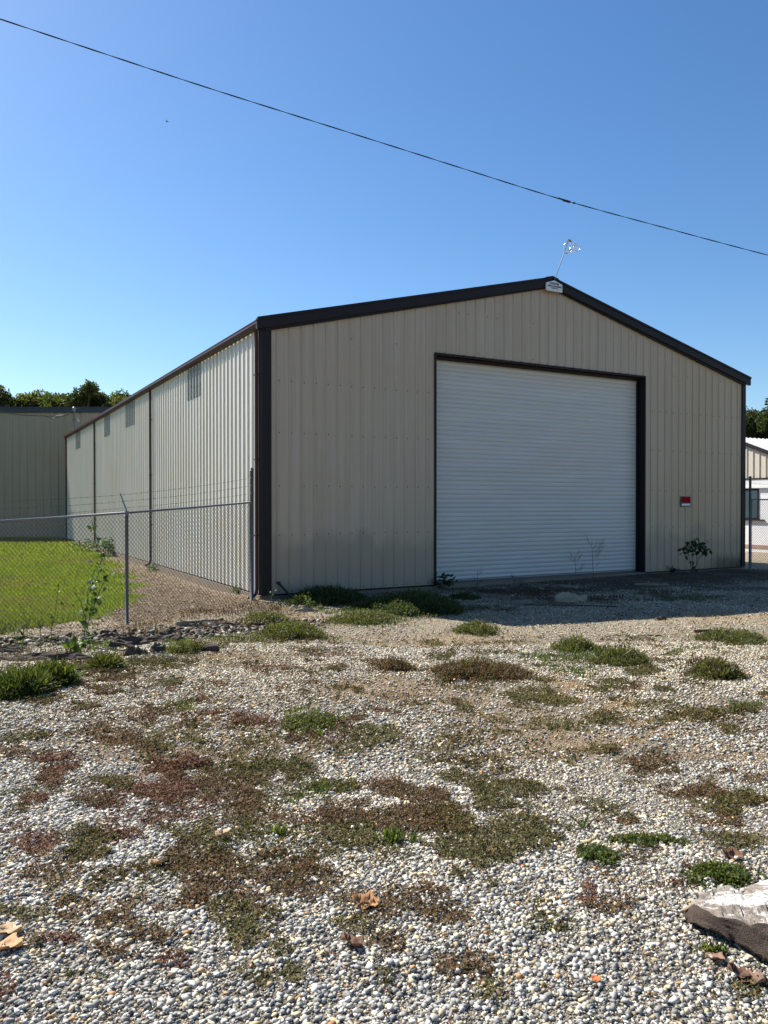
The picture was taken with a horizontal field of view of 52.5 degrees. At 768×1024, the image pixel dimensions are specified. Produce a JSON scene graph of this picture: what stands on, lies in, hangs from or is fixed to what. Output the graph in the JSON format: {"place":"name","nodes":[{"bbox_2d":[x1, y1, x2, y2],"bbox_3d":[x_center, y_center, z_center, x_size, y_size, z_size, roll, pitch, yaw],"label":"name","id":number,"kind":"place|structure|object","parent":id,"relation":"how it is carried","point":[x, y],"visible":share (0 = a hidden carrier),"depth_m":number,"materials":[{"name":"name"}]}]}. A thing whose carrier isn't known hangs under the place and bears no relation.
{"place":"outdoors","nodes":[
{"label":"outdoors","id":0,"kind":"place"},
{"bbox_2d":[0,536,151,634],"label":"lawn grass","id":1,"kind":"structure","parent":0,"point":[49,578],"depth_m":21.94,"materials":[{"name":"plant"}]},
{"bbox_2d":[0,587,766,802],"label":"grass","id":2,"kind":"structure","parent":0,"point":[321,787],"depth_m":10.09,"materials":[{"name":"plant"}]},
{"bbox_2d":[0,18,766,254],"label":"service cable","id":3,"kind":"object","parent":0,"point":[565,200],"visible":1,"depth_m":9.65,"materials":[{"name":"black rubber"}]},
{"bbox_2d":[0,538,767,1023],"bbox_3d":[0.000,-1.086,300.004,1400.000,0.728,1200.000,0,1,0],"label":"ground","id":4,"kind":"structure","parent":0,"point":[438,626],"depth_m":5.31,"materials":[{"name":"gravel"}]},
{"bbox_2d":[0,395,16,406],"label":"tree","id":5,"kind":"object","parent":4,"relation":"on","point":[4,404],"visible":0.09,"depth_m":79.10,"materials":[{"name":"green plant"}]},
{"bbox_2d":[0,647,23,652],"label":"asphalt chunk","id":6,"kind":"object","parent":4,"relation":"on","point":[7,649],"visible":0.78,"depth_m":10.29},
{"bbox_2d":[0,932,33,949],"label":"dead leaf","id":7,"kind":"object","parent":4,"relation":"on","point":[12,940],"visible":1,"depth_m":2.86,"materials":[{"name":"plant"}]},
{"bbox_2d":[0,385,41,406],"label":"tree","id":8,"kind":"object","parent":4,"relation":"on","point":[26,401],"visible":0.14,"depth_m":81.92,"materials":[{"name":"green plant"}]},
{"bbox_2d":[16,609,29,643],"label":"tall weed","id":9,"kind":"object","parent":4,"relation":"on","point":[21,637],"visible":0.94,"depth_m":11.89,"materials":[{"name":"green plant"}]},
{"bbox_2d":[0,651,55,661],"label":"asphalt chunk","id":10,"kind":"object","parent":4,"relation":"on","point":[41,655],"visible":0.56,"depth_m":9.65,"materials":[{"name":"asphalt"}]},
{"bbox_2d":[0,663,66,701],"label":"grass clump","id":11,"kind":"object","parent":4,"relation":"on","point":[25,681],"visible":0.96,"depth_m":7.28,"materials":[{"name":"green plant"}]},
{"bbox_2d":[20,389,52,406],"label":"tree","id":12,"kind":"object","parent":4,"relation":"on","point":[38,392],"visible":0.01,"depth_m":84.96,"materials":[{"name":"green plant"}]},
{"bbox_2d":[37,615,44,651],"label":"tall weed","id":13,"kind":"object","parent":4,"relation":"on","point":[40,635],"visible":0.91,"depth_m":10.39,"materials":[{"name":"green plant"}]},
{"bbox_2d":[39,394,58,406],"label":"tree","id":14,"kind":"object","parent":4,"relation":"on","point":[46,402],"visible":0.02,"depth_m":81.33,"materials":[{"name":"green plant"}]},
{"bbox_2d":[35,391,69,406],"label":"tree","id":15,"kind":"object","parent":4,"relation":"on","point":[54,394],"depth_m":84.12,"materials":[{"name":"green plant"}]},
{"bbox_2d":[0,407,110,537],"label":"metal building","id":16,"kind":"structure","parent":4,"relation":"on","point":[32,457],"depth_m":48.92,"materials":[{"name":"metal"}]},
{"bbox_2d":[0,411,68,417],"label":"drop cable","id":17,"kind":"object","parent":16,"relation":"attached to","point":[36,415],"visible":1,"depth_m":43.19,"materials":[{"name":"black rubber"}]},
{"bbox_2d":[50,584,63,642],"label":"tall weed","id":18,"kind":"object","parent":4,"relation":"on","point":[52,617],"visible":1,"depth_m":12.03,"materials":[{"name":"green plant"}]},
{"bbox_2d":[29,655,86,688],"bbox_3d":[-3.381,1.609,7.907,0.693,0.332,0.688,0,1,0],"label":"grass clump","id":19,"kind":"object","parent":4,"relation":"on","point":[63,669],"visible":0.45,"depth_m":7.85,"materials":[{"name":"green plant"}]},
{"bbox_2d":[53,845,65,849],"bbox_3d":[-1.556,1.613,3.732,0.062,0.030,0.037,0,1,-19],"label":"rock","id":20,"kind":"object","parent":4,"relation":"on","point":[58,847],"visible":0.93,"depth_m":3.73,"materials":[{"name":"stone"}]},
{"bbox_2d":[51,394,82,406],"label":"tree","id":21,"kind":"object","parent":4,"relation":"on","point":[58,403],"visible":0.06,"depth_m":81.26,"materials":[{"name":"green plant"}]},
{"bbox_2d":[49,652,93,659],"bbox_3d":[-3.778,1.815,9.513,0.602,0.189,0.222,0,1,0],"label":"asphalt chunk","id":22,"kind":"object","parent":4,"relation":"on","point":[72,655],"visible":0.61,"depth_m":9.48,"materials":[{"name":"asphalt"}]},
{"bbox_2d":[59,620,97,652],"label":"tall weed","id":23,"kind":"object","parent":4,"relation":"on","point":[74,646],"visible":0.86,"depth_m":10.27,"materials":[{"name":"green plant"}]},
{"bbox_2d":[60,379,101,406],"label":"tree","id":24,"kind":"object","parent":4,"relation":"on","point":[82,396],"visible":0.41,"depth_m":77.01,"materials":[{"name":"green plant"}]},
{"bbox_2d":[65,539,97,550],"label":"weed","id":25,"kind":"object","parent":4,"relation":"on","point":[88,546],"visible":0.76,"depth_m":36.12,"materials":[{"name":"green plant"}]},
{"bbox_2d":[67,520,114,645],"bbox_3d":[-4.020,1.062,10.773,0.646,1.908,0.348,0,1,13],"label":"tall weed","id":26,"kind":"object","parent":4,"relation":"on","point":[97,600],"visible":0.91,"depth_m":10.73,"materials":[{"name":"green plant"}]},
{"bbox_2d":[83,392,115,406],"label":"tree","id":27,"kind":"object","parent":4,"relation":"on","point":[101,398],"visible":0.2,"depth_m":78.71,"materials":[{"name":"green plant"}]},
{"bbox_2d":[91,537,114,555],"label":"weed","id":28,"kind":"object","parent":4,"relation":"on","point":[108,544],"visible":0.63,"depth_m":32.98,"materials":[{"name":"green plant"}]},
{"bbox_2d":[80,648,128,672],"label":"grass clump","id":29,"kind":"object","parent":4,"relation":"on","point":[107,660],"visible":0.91,"depth_m":8.74,"materials":[{"name":"green plant"}]},
{"bbox_2d":[100,389,111,406],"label":"tree","id":30,"kind":"object","parent":4,"relation":"on","point":[107,397],"visible":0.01,"depth_m":83.77,"materials":[{"name":"green plant"}]},
{"bbox_2d":[99,629,117,633],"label":"asphalt chunk","id":31,"kind":"object","parent":4,"relation":"on","point":[107,631],"visible":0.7,"depth_m":12.96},
{"bbox_2d":[109,390,129,403],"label":"tree","id":32,"kind":"object","parent":4,"relation":"on","point":[115,399],"visible":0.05,"depth_m":84.82,"materials":[{"name":"green plant"}]},
{"bbox_2d":[114,388,129,397],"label":"tree","id":33,"kind":"object","parent":4,"relation":"on","point":[126,392],"depth_m":88.34,"materials":[{"name":"green plant"}]},
{"bbox_2d":[0,468,253,633],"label":"chain link fence","id":34,"kind":"object","parent":4,"relation":"on","point":[127,566],"visible":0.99,"depth_m":14.41,"materials":[{"name":"metal"}]},
{"bbox_2d":[107,636,149,647],"bbox_3d":[-3.543,1.883,10.898,0.711,0.284,0.308,0,1,-20],"label":"asphalt chunk","id":35,"kind":"object","parent":4,"relation":"on","point":[128,641],"visible":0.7,"depth_m":10.90,"materials":[{"name":"asphalt"}]},
{"bbox_2d":[133,662,135,697],"bbox_3d":[-2.352,1.608,7.337,0.029,0.381,0.008,0,1,0],"label":"wire stake","id":36,"kind":"object","parent":4,"relation":"on","point":[134,679],"visible":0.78,"depth_m":7.33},
{"bbox_2d":[123,646,146,656],"bbox_3d":[-3.161,1.820,9.882,0.264,0.245,0.297,0,1,0],"label":"asphalt chunk","id":37,"kind":"object","parent":4,"relation":"on","point":[130,651],"visible":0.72,"depth_m":9.85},
{"bbox_2d":[140,800,150,806],"bbox_3d":[-1.340,1.643,4.368,0.066,0.049,0.043,0,1,0],"label":"rock","id":38,"kind":"object","parent":4,"relation":"on","point":[146,802],"visible":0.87,"depth_m":4.36,"materials":[{"name":"stone"}]},
{"bbox_2d":[146,564,158,570],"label":"weed","id":39,"kind":"object","parent":4,"relation":"on","point":[149,567],"visible":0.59,"depth_m":25.99,"materials":[{"name":"green plant"}]},
{"bbox_2d":[149,642,165,652],"bbox_3d":[-3.003,1.849,10.307,0.220,0.238,0.330,0,1,0],"label":"asphalt chunk","id":40,"kind":"object","parent":4,"relation":"on","point":[156,647],"visible":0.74,"depth_m":10.20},
{"bbox_2d":[145,633,187,641],"bbox_3d":[-3.248,1.881,11.308,0.780,0.195,0.300,0,1,-14],"label":"asphalt chunk","id":41,"kind":"object","parent":4,"relation":"on","point":[158,638],"visible":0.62,"depth_m":11.31,"materials":[{"name":"asphalt"}]},
{"bbox_2d":[159,629,181,634],"bbox_3d":[-3.478,1.997,12.797,0.417,0.145,0.147,0,1,-13],"label":"asphalt chunk","id":42,"kind":"object","parent":4,"relation":"on","point":[168,631],"visible":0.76,"depth_m":12.75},
{"bbox_2d":[0,616,344,646],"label":"asphalt rubble","id":43,"kind":"object","parent":4,"relation":"on","point":[192,632],"visible":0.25,"depth_m":12.76,"materials":[{"name":"asphalt"}]},
{"bbox_2d":[161,637,209,655],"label":"weed clump","id":44,"kind":"object","parent":4,"relation":"on","point":[182,647],"visible":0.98,"depth_m":10.10,"materials":[{"name":"green plant"}]},
{"bbox_2d":[176,619,212,626],"bbox_3d":[-3.269,1.911,13.457,0.620,0.085,0.100,-2,1,-13],"label":"wood plank","id":45,"kind":"object","parent":4,"relation":"on","point":[183,623],"visible":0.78,"depth_m":13.39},
{"bbox_2d":[200,643,219,651],"bbox_3d":[-2.429,1.835,10.331,0.642,0.224,0.218,0,1,17],"label":"asphalt chunk","id":46,"kind":"object","parent":4,"relation":"on","point":[210,647],"visible":0.45,"depth_m":10.20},
{"bbox_2d":[198,621,240,627],"bbox_3d":[-2.816,1.951,13.298,0.770,0.144,0.330,0,1,0],"label":"asphalt chunk","id":47,"kind":"object","parent":4,"relation":"on","point":[219,623],"visible":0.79,"depth_m":13.32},
{"bbox_2d":[237,896,252,910],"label":"grass tuft","id":48,"kind":"object","parent":4,"relation":"on","point":[246,903],"visible":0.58,"depth_m":3.17,"materials":[{"name":"green plant"}]},
{"bbox_2d":[241,610,296,627],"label":"weed clump","id":49,"kind":"object","parent":4,"relation":"on","point":[267,615],"visible":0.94,"depth_m":13.94,"materials":[{"name":"green plant"}]},
{"bbox_2d":[267,588,275,602],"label":"weed","id":50,"kind":"object","parent":4,"relation":"on","point":[269,591],"visible":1,"depth_m":16.95,"materials":[{"name":"green plant"}]},
{"bbox_2d":[264,823,287,835],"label":"grass tuft","id":51,"kind":"object","parent":4,"relation":"on","point":[277,829],"visible":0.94,"depth_m":3.93,"materials":[{"name":"green plant"}]},
{"bbox_2d":[276,582,290,597],"bbox_3d":[-2.184,1.800,17.451,0.502,0.467,0.084,0,1,15],"label":"angle bar","id":52,"kind":"object","parent":4,"relation":"on","point":[283,588],"visible":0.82,"depth_m":17.45,"materials":[{"name":"black metal"}]},
{"bbox_2d":[240,616,341,641],"bbox_3d":[-1.538,1.784,11.982,1.529,0.338,1.675,0,1,-21],"label":"weed clump","id":53,"kind":"object","parent":4,"relation":"on","point":[291,630],"visible":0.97,"depth_m":11.71,"materials":[{"name":"green plant"}]},
{"bbox_2d":[288,604,314,611],"bbox_3d":[-1.639,1.974,15.544,0.563,0.257,0.309,0,1,0],"label":"rock","id":54,"kind":"object","parent":4,"relation":"on","point":[296,608],"visible":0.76,"depth_m":15.47,"materials":[{"name":"beige stone"}]},
{"bbox_2d":[302,592,315,607],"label":"weed","id":55,"kind":"object","parent":4,"relation":"on","point":[309,601],"visible":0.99,"depth_m":15.46,"materials":[{"name":"green plant"}]},
{"bbox_2d":[271,711,355,734],"bbox_3d":[-0.576,1.679,6.274,0.698,0.120,0.776,0,1,0],"label":"weed clump","id":56,"kind":"object","parent":4,"relation":"on","point":[314,718],"visible":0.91,"depth_m":6.20,"materials":[{"name":"green plant"}]},
{"bbox_2d":[276,582,374,607],"bbox_3d":[-1.192,1.738,17.152,2.278,0.489,2.265,0,1,0],"label":"weed clump","id":57,"kind":"object","parent":4,"relation":"on","point":[331,595],"visible":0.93,"depth_m":16.63,"materials":[{"name":"green plant"}]},
{"bbox_2d":[312,608,409,626],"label":"weed clump","id":58,"kind":"object","parent":4,"relation":"on","point":[363,615],"visible":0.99,"depth_m":13.68,"materials":[{"name":"green plant"}]},
{"bbox_2d":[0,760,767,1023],"bbox_3d":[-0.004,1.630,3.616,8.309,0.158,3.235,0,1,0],"label":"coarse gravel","id":59,"kind":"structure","parent":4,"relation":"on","point":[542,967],"depth_m":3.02,"materials":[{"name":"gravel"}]},
{"bbox_2d":[0,922,31,933],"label":"dead leaf","id":60,"kind":"object","parent":59,"relation":"on","point":[9,927],"visible":0.98,"depth_m":2.96,"materials":[{"name":"plant"}]},
{"bbox_2d":[149,857,173,864],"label":"dead leaf","id":61,"kind":"object","parent":59,"relation":"on","point":[158,862],"visible":0.98,"depth_m":3.56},
{"bbox_2d":[215,829,229,838],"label":"dead leaf","id":62,"kind":"object","parent":59,"relation":"on","point":[224,832],"visible":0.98,"depth_m":3.85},
{"bbox_2d":[341,933,369,948],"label":"dead leaf","id":63,"kind":"object","parent":59,"relation":"on","point":[356,941],"visible":0.98,"depth_m":2.88,"materials":[{"name":"plant"}]},
{"bbox_2d":[352,890,389,909],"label":"dead leaf","id":64,"kind":"object","parent":59,"relation":"on","point":[366,897],"visible":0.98,"depth_m":3.18,"materials":[{"name":"plant"}]},
{"bbox_2d":[590,974,604,981],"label":"dead leaf","id":65,"kind":"object","parent":59,"relation":"on","point":[594,977],"visible":1,"depth_m":2.64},
{"bbox_2d":[722,847,750,859],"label":"dead leaf","id":66,"kind":"object","parent":59,"relation":"on","point":[731,852],"visible":1,"depth_m":3.65,"materials":[{"name":"plant"}]},
{"bbox_2d":[727,962,751,978],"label":"dead leaf","id":67,"kind":"object","parent":59,"relation":"on","point":[733,968],"visible":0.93,"depth_m":2.69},
{"bbox_2d":[740,969,767,984],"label":"dead leaf","id":68,"kind":"object","parent":59,"relation":"on","point":[758,976],"visible":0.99,"depth_m":2.65,"materials":[{"name":"plant"}]},
{"bbox_2d":[0,597,767,1023],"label":"creeping weed","id":69,"kind":"object","parent":4,"relation":"on","point":[246,819],"visible":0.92,"depth_m":4.48,"materials":[{"name":"green plant"}]},
{"bbox_2d":[368,656,417,672],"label":"weed clump","id":70,"kind":"object","parent":4,"relation":"on","point":[396,665],"visible":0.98,"depth_m":8.73,"materials":[{"name":"green plant"}]},
{"bbox_2d":[373,822,424,845],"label":"grass tuft","id":71,"kind":"object","parent":4,"relation":"on","point":[395,837],"visible":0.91,"depth_m":3.87,"materials":[{"name":"green plant"}]},
{"bbox_2d":[64,276,751,599],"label":"warehouse","id":72,"kind":"structure","parent":4,"relation":"on","point":[534,430],"depth_m":20.87,"materials":[{"name":"beige metal"}]},
{"bbox_2d":[72,407,81,428],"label":"service mast","id":73,"kind":"object","parent":72,"relation":"attached to","point":[74,409],"visible":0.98,"depth_m":46.03,"materials":[{"name":"metal"}]},
{"bbox_2d":[437,360,636,582],"bbox_3d":[4.384,-1.096,21.578,7.310,5.808,0.055,0,1,-29],"label":"roll up door","id":74,"kind":"structure","parent":72,"relation":"in","point":[533,466],"depth_m":21.42,"materials":[{"name":"metal"}]},
{"bbox_2d":[554,239,579,279],"bbox_3d":[4.964,-6.809,21.129,0.897,1.229,0.294,0,1,-11],"label":"roof aerial","id":75,"kind":"object","parent":72,"relation":"attached to","point":[570,241],"visible":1,"depth_m":21.17,"materials":[{"name":"metal"}]},
{"bbox_2d":[681,496,690,506],"bbox_3d":[9.289,-0.322,23.960,0.440,0.330,0.017,0,1,-29],"label":"notice sign","id":76,"kind":"object","parent":72,"relation":"attached to","point":[685,501],"visible":1,"depth_m":23.96,"materials":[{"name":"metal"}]},
{"bbox_2d":[336,587,480,619],"bbox_3d":[0.593,1.732,15.618,2.569,0.523,3.086,0,1,-25],"label":"weed clump","id":77,"kind":"object","parent":4,"relation":"on","point":[417,602],"visible":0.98,"depth_m":15.12,"materials":[{"name":"green plant"}]},
{"bbox_2d":[95,556,767,635],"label":"leaf litter","id":78,"kind":"object","parent":4,"relation":"on","point":[471,588],"visible":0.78,"depth_m":19.23,"materials":[{"name":"plant"}]},
{"bbox_2d":[432,572,457,588],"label":"weed","id":79,"kind":"object","parent":4,"relation":"on","point":[445,582],"visible":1,"depth_m":19.45,"materials":[{"name":"green plant"}]},
{"bbox_2d":[444,591,481,599],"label":"weed clump","id":80,"kind":"object","parent":4,"relation":"on","point":[466,595],"visible":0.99,"depth_m":17.53,"materials":[{"name":"green plant"}]},
{"bbox_2d":[444,619,505,636],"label":"weed clump","id":81,"kind":"object","parent":4,"relation":"on","point":[475,627],"visible":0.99,"depth_m":12.51,"materials":[{"name":"green plant"}]},
{"bbox_2d":[414,655,555,686],"bbox_3d":[1.076,1.706,8.526,1.495,0.262,1.482,0,1,0],"label":"weed clump","id":82,"kind":"object","parent":4,"relation":"on","point":[468,669],"visible":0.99,"depth_m":8.32,"materials":[{"name":"green plant"}]},
{"bbox_2d":[511,589,564,590],"bbox_3d":[3.743,1.911,18.984,1.300,0.030,0.030,0,1,7],"label":"stick","id":83,"kind":"object","parent":4,"relation":"on","point":[533,590],"visible":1,"depth_m":18.98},
{"bbox_2d":[523,604,617,606],"bbox_3d":[3.828,1.922,16.020,1.900,0.025,0.032,0,1,9],"label":"stick","id":84,"kind":"object","parent":4,"relation":"on","point":[570,605],"visible":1,"depth_m":16.01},
{"bbox_2d":[555,592,586,602],"bbox_3d":[4.058,1.911,16.842,0.729,0.357,0.394,0,1,0],"label":"rock","id":85,"kind":"object","parent":4,"relation":"on","point":[566,597],"visible":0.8,"depth_m":16.78,"materials":[{"name":"beige stone"}]},
{"bbox_2d":[542,633,601,652],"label":"weed clump","id":86,"kind":"object","parent":4,"relation":"on","point":[579,643],"visible":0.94,"depth_m":10.39,"materials":[{"name":"green plant"}]},
{"bbox_2d":[568,550,584,573],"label":"dead weed","id":87,"kind":"object","parent":4,"relation":"on","point":[576,563],"visible":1,"depth_m":21.87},
{"bbox_2d":[565,811,593,829],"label":"grass tuft","id":88,"kind":"object","parent":4,"relation":"on","point":[582,826],"visible":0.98,"depth_m":4.06,"materials":[{"name":"green plant"}]},
{"bbox_2d":[588,540,604,576],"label":"dead weed","id":89,"kind":"object","parent":4,"relation":"on","point":[596,552],"visible":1,"depth_m":22.10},
{"bbox_2d":[574,842,624,867],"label":"grass tuft","id":90,"kind":"object","parent":4,"relation":"on","point":[604,855],"visible":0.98,"depth_m":3.67,"materials":[{"name":"green plant"}]},
{"bbox_2d":[579,642,656,668],"bbox_3d":[2.842,1.708,9.431,0.914,0.273,1.218,0,1,24],"label":"weed clump","id":91,"kind":"object","parent":4,"relation":"on","point":[617,656],"visible":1,"depth_m":9.31,"materials":[{"name":"green plant"}]},
{"bbox_2d":[595,831,694,847],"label":"grass tuft","id":92,"kind":"object","parent":4,"relation":"on","point":[631,837],"visible":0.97,"depth_m":3.87,"materials":[{"name":"green plant"}]},
{"bbox_2d":[634,583,669,585],"bbox_3d":[6.867,1.858,19.946,0.850,0.050,0.100,0,1,14],"label":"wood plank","id":93,"kind":"object","parent":4,"relation":"on","point":[650,584],"visible":0.98,"depth_m":19.92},
{"bbox_2d":[655,616,666,619],"bbox_3d":[4.923,1.911,13.853,0.189,0.111,0.150,0,1,0],"label":"rock","id":94,"kind":"object","parent":4,"relation":"on","point":[661,618],"visible":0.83,"depth_m":13.80,"materials":[{"name":"stone"}]},
{"bbox_2d":[677,537,712,582],"bbox_3d":[8.217,1.262,20.514,0.830,1.242,0.581,0,1,0],"label":"sapling","id":95,"kind":"object","parent":4,"relation":"on","point":[695,545],"visible":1,"depth_m":20.47,"materials":[{"name":"green plant"}]},
{"bbox_2d":[693,629,709,631],"bbox_3d":[5.013,1.869,12.253,0.300,0.040,0.040,0,1,-11],"label":"stick","id":96,"kind":"object","parent":4,"relation":"on","point":[699,630],"visible":0.52,"depth_m":12.24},
{"bbox_2d":[690,940,728,955],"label":"grass tuft","id":97,"kind":"object","parent":4,"relation":"on","point":[718,948],"visible":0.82,"depth_m":2.83,"materials":[{"name":"green plant"}]},
{"bbox_2d":[684,653,751,681],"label":"weed clump","id":98,"kind":"object","parent":4,"relation":"on","point":[718,669],"visible":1,"depth_m":8.13,"materials":[{"name":"green plant"}]},
{"bbox_2d":[705,952,731,960],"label":"dead leaf","id":99,"kind":"object","parent":4,"relation":"on","point":[719,956],"visible":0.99,"depth_m":2.79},
{"bbox_2d":[674,857,766,888],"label":"grass tuft","id":100,"kind":"object","parent":4,"relation":"on","point":[723,872],"visible":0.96,"depth_m":3.43,"materials":[{"name":"green plant"}]},
{"bbox_2d":[681,627,767,645],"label":"weed clump","id":101,"kind":"object","parent":4,"relation":"on","point":[732,635],"visible":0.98,"depth_m":11.10,"materials":[{"name":"green plant"}]},
{"bbox_2d":[684,880,767,961],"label":"rock","id":102,"kind":"structure","parent":4,"relation":"on","point":[734,915],"depth_m":2.94,"materials":[{"name":"stone"}]},
{"bbox_2d":[746,406,760,438],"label":"tree","id":103,"kind":"object","parent":4,"relation":"on","point":[751,411],"depth_m":63.66,"materials":[{"name":"green plant"}]},
{"bbox_2d":[745,437,767,552],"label":"neighbour building","id":104,"kind":"structure","parent":4,"relation":"on","point":[757,460],"depth_m":34.01,"materials":[{"name":"white paint"}]},
{"bbox_2d":[745,489,763,520],"bbox_3d":[16.078,-0.326,34.303,0.089,1.400,1.450,0,1,-29],"label":"window","id":105,"kind":"structure","parent":104,"relation":"in","point":[753,496],"depth_m":34.12,"materials":[{"name":"grey glass"}]},
{"bbox_2d":[746,410,767,438],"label":"tree","id":106,"kind":"object","parent":4,"relation":"on","point":[751,430],"visible":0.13,"depth_m":61.20,"materials":[{"name":"green plant"}]},
{"bbox_2d":[747,398,767,437],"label":"tree","id":107,"kind":"object","parent":4,"relation":"on","point":[761,421],"visible":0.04,"depth_m":58.60,"materials":[{"name":"green plant"}]},
{"bbox_2d":[748,476,767,567],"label":"chain link fence","id":108,"kind":"object","parent":4,"relation":"on","point":[750,531],"visible":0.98,"depth_m":25.34,"materials":[{"name":"metal"}]},
{"bbox_2d":[0,0,767,412],"label":"sky","id":109,"kind":"structure","parent":0,"point":[134,242],"materials":[{"name":"blue"}]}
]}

